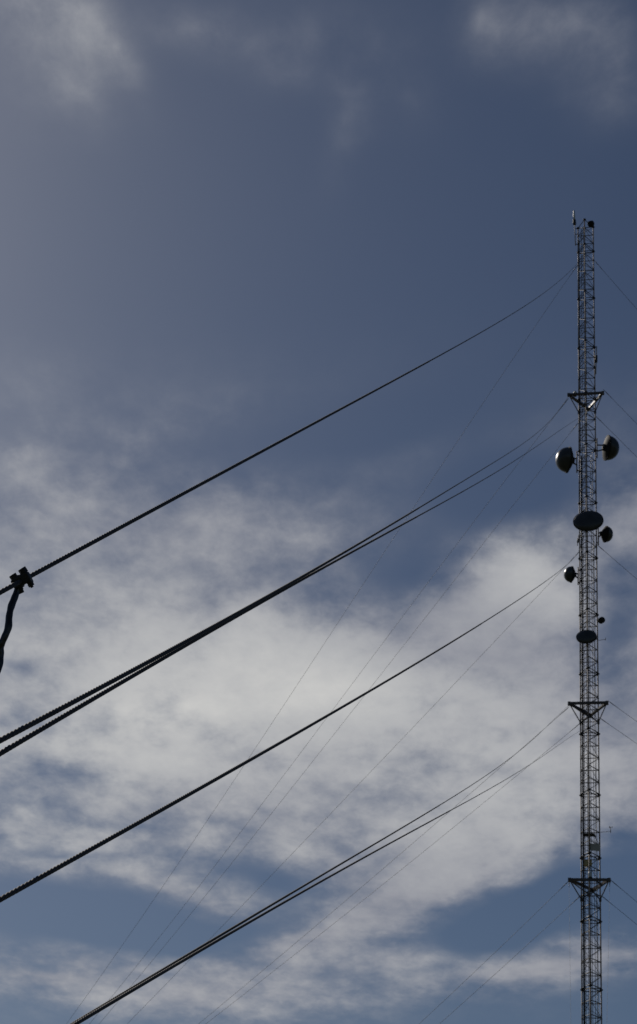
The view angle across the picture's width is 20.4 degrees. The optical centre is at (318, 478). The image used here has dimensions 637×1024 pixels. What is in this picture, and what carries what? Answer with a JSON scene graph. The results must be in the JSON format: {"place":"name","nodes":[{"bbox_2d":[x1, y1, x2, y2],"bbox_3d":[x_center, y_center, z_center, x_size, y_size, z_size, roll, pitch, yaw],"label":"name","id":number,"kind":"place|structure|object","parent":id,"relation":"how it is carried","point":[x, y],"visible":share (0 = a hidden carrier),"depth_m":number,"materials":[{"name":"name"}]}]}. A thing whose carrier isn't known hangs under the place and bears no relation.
{"place":"outdoors","nodes":[
{"label":"outdoors","id":0,"kind":"place"},
{"bbox_2d":[0,0,636,1023],"label":"sky","id":1,"kind":"structure","parent":0,"point":[226,226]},
{"bbox_3d":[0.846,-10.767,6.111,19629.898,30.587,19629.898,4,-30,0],"label":"ground","id":2,"kind":"structure","parent":0,"visible":0},
{"bbox_2d":[67,266,576,1022],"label":"guy wire","id":3,"kind":"object","parent":2,"relation":"attached to","point":[365,580],"visible":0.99,"depth_m":191.51,"materials":[{"name":"metal"}]},
{"bbox_2d":[90,399,567,1022],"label":"guy wire","id":4,"kind":"object","parent":2,"relation":"attached to","point":[322,723],"visible":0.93,"depth_m":185.17,"materials":[{"name":"metal"}]},
{"bbox_2d":[567,218,610,1023],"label":"guyed mast","id":5,"kind":"object","parent":2,"relation":"on","point":[588,834],"visible":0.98,"depth_m":163.47,"materials":[{"name":"metal"}]},
{"bbox_2d":[0,396,568,743],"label":"guy wire","id":6,"kind":"object","parent":5,"relation":"attached to","point":[24,727],"visible":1,"depth_m":13.21,"materials":[{"name":"metal"}]},
{"bbox_2d":[0,263,577,594],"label":"guy wire","id":7,"kind":"object","parent":5,"relation":"attached to","point":[69,555],"visible":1,"depth_m":14.75,"materials":[{"name":"metal"}]},
{"bbox_2d":[9,566,34,593],"bbox_3d":[-1.792,0.615,10.682,0.124,0.136,0.094,-28,0,0],"label":"wire clamp","id":8,"kind":"object","parent":7,"relation":"attached to","point":[24,576],"visible":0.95,"depth_m":10.66,"materials":[{"name":"metal"}]},
{"bbox_2d":[0,588,19,672],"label":"hanging cable","id":9,"kind":"object","parent":8,"relation":"hanging from","point":[9,616],"visible":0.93,"depth_m":10.52,"materials":[{"name":"black rubber"}]},
{"bbox_2d":[0,548,579,902],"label":"guy wire","id":10,"kind":"object","parent":5,"relation":"attached to","point":[25,885],"visible":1,"depth_m":11.32,"materials":[{"name":"metal"}]},
{"bbox_2d":[0,414,585,756],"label":"guy wire","id":11,"kind":"object","parent":5,"relation":"attached to","point":[25,738],"visible":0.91,"depth_m":13.09,"materials":[{"name":"metal"}]},
{"bbox_2d":[70,705,568,1023],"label":"guy wire","id":12,"kind":"object","parent":5,"relation":"attached to","point":[232,928],"visible":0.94,"depth_m":15.04,"materials":[{"name":"metal"}]},
{"bbox_2d":[72,726,588,1023],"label":"guy wire","id":13,"kind":"object","parent":5,"relation":"attached to","point":[106,1005],"visible":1,"depth_m":12.70,"materials":[{"name":"metal"}]},
{"bbox_2d":[99,423,577,1023],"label":"guy wire","id":14,"kind":"object","parent":5,"relation":"attached to","point":[339,727],"visible":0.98,"depth_m":185.87,"materials":[{"name":"metal"}]},
{"bbox_2d":[127,552,578,1023],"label":"guy wire","id":15,"kind":"object","parent":5,"relation":"attached to","point":[362,780],"visible":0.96,"depth_m":180.79,"materials":[{"name":"metal"}]},
{"bbox_2d":[201,707,568,1021],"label":"guy wire","id":16,"kind":"object","parent":5,"relation":"attached to","point":[390,862],"visible":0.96,"depth_m":172.31,"materials":[{"name":"metal"}]},
{"bbox_2d":[206,724,578,1023],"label":"guy wire","id":17,"kind":"object","parent":5,"relation":"attached to","point":[401,869],"visible":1,"depth_m":172.16,"materials":[{"name":"metal"}]},
{"bbox_2d":[419,882,567,1023],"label":"guy wire","id":18,"kind":"object","parent":5,"relation":"attached to","point":[489,957],"visible":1,"depth_m":157.51,"materials":[{"name":"metal"}]},
{"bbox_2d":[444,895,580,1019],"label":"guy wire","id":19,"kind":"object","parent":5,"relation":"attached to","point":[516,954],"visible":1,"depth_m":157.97,"materials":[{"name":"metal"}]},
{"bbox_2d":[556,447,578,472],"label":"microwave dish","id":20,"kind":"object","parent":5,"relation":"attached to","point":[565,459],"visible":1,"depth_m":174.65,"materials":[{"name":"paint"}]},
{"bbox_2d":[564,566,579,584],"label":"microwave dish","id":21,"kind":"object","parent":5,"relation":"attached to","point":[570,574],"visible":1,"depth_m":168.99,"materials":[{"name":"paint"}]},
{"bbox_2d":[573,210,576,245],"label":"whip antenna","id":22,"kind":"object","parent":5,"relation":"attached to","point":[574,221],"visible":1,"depth_m":190.74,"materials":[{"name":"white plastic"}]},
{"bbox_2d":[576,630,596,644],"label":"microwave dish","id":23,"kind":"object","parent":5,"relation":"attached to","point":[586,637],"visible":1,"depth_m":164.04,"materials":[{"name":"paint"}]},
{"bbox_2d":[584,860,591,866],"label":"equipment box","id":24,"kind":"object","parent":5,"relation":"attached to","point":[586,863],"visible":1,"depth_m":154.40,"materials":[{"name":"metal"}]},
{"bbox_2d":[573,511,603,533],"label":"microwave dish","id":25,"kind":"object","parent":5,"relation":"attached to","point":[586,521],"visible":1,"depth_m":169.51,"materials":[{"name":"paint"}]},
{"bbox_2d":[587,220,593,226],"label":"drum antenna","id":26,"kind":"object","parent":5,"relation":"attached to","point":[590,223],"visible":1,"depth_m":189.53,"materials":[{"name":"paint"}]},
{"bbox_2d":[590,843,599,850],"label":"junction plate","id":27,"kind":"object","parent":5,"relation":"attached to","point":[594,847],"visible":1,"depth_m":155.28,"materials":[{"name":"beige metal"}]},
{"bbox_2d":[594,346,597,373],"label":"stick antenna","id":28,"kind":"object","parent":5,"relation":"attached to","point":[596,357],"visible":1,"depth_m":181.32,"materials":[{"name":"metal"}]},
{"bbox_2d":[597,617,604,623],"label":"drum antenna","id":29,"kind":"object","parent":5,"relation":"attached to","point":[601,620],"visible":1,"depth_m":166.65,"materials":[{"name":"paint"}]},
{"bbox_2d":[597,526,612,545],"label":"microwave dish","id":30,"kind":"object","parent":5,"relation":"attached to","point":[606,533],"visible":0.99,"depth_m":170.70,"materials":[{"name":"paint"}]},
{"bbox_2d":[595,435,618,460],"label":"microwave dish","id":31,"kind":"object","parent":5,"relation":"attached to","point":[610,448],"visible":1,"depth_m":175.25,"materials":[{"name":"paint"}]},
{"bbox_2d":[607,882,609,998],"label":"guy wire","id":32,"kind":"object","parent":5,"relation":"attached to","point":[608,941],"visible":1,"depth_m":138.10,"materials":[{"name":"metal"}]}
]}

